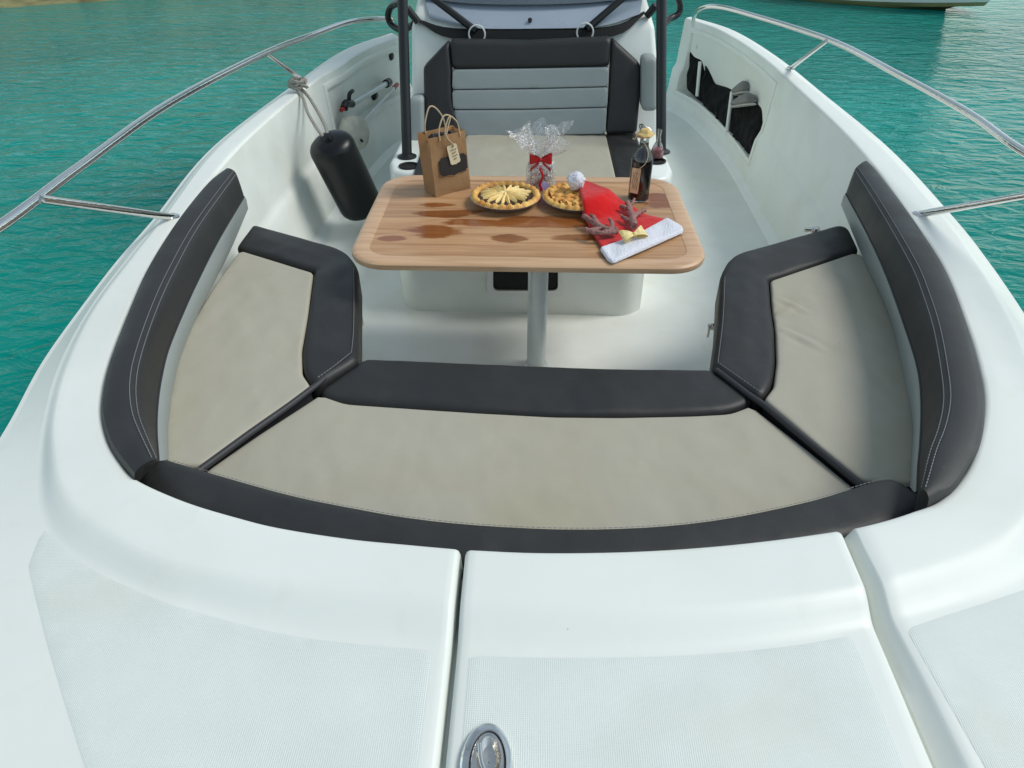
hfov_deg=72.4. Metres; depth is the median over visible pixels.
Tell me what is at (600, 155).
bench cushion
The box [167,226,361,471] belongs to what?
seat cushion
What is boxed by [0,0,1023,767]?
motor boat
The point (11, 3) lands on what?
beach
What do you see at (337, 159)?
fender
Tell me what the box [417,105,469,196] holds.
paper bag
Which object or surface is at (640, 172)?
bottle
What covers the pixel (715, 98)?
black bag
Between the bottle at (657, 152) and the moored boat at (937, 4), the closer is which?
the bottle at (657, 152)
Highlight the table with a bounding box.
[352,175,704,366]
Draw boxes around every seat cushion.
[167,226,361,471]
[208,360,852,528]
[709,226,912,489]
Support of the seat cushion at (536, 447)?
on the motor boat at (142, 626)
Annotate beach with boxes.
[0,0,111,7]
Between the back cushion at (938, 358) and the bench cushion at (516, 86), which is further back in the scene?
the bench cushion at (516, 86)
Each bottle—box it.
[628,127,654,201]
[651,147,662,158]
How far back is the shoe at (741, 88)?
4.39 m
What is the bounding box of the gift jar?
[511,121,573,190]
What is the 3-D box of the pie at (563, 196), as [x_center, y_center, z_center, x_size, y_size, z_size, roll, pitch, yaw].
[0.226,-0.645,2.420,0.243,0.044,0.246,1,37,1]
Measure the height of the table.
0.614 m
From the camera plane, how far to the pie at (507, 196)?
2.40 m
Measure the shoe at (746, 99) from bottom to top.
0.154 m
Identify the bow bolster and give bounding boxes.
[140,460,917,572]
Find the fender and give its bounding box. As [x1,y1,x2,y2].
[287,77,377,220]
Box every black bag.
[687,52,703,101]
[701,66,737,132]
[732,103,762,154]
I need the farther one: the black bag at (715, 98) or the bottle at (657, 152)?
the black bag at (715, 98)
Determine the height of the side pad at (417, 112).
0.245 m
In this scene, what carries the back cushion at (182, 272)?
attached to the motor boat at (142, 626)
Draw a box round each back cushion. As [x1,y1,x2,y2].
[101,168,247,482]
[841,161,984,511]
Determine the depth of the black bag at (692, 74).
5.20 m
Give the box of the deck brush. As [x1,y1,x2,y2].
[338,82,398,149]
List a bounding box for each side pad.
[410,93,424,140]
[640,53,655,110]
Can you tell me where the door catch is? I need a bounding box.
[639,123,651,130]
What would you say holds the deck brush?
in the motor boat at (142, 626)
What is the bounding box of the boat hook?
[339,78,392,111]
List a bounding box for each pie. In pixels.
[470,180,540,212]
[542,182,599,213]
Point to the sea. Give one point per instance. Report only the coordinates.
(78, 82)
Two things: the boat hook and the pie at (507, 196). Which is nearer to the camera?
the pie at (507, 196)
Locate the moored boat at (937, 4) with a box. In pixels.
[804,0,989,8]
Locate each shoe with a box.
[730,93,756,107]
[731,81,749,95]
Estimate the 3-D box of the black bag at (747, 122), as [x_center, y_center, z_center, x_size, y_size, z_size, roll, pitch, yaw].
[1.478,-1.611,4.319,0.131,0.248,0.686,1,37,1]
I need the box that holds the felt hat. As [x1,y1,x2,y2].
[566,171,682,262]
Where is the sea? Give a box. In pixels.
[0,0,1023,436]
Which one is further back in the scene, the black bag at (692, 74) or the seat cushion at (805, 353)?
the black bag at (692, 74)
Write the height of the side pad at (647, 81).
0.237 m
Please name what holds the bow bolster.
on the motor boat at (142, 626)
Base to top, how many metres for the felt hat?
0.104 m
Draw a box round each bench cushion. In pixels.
[414,133,638,176]
[424,36,639,135]
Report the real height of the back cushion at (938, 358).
0.214 m

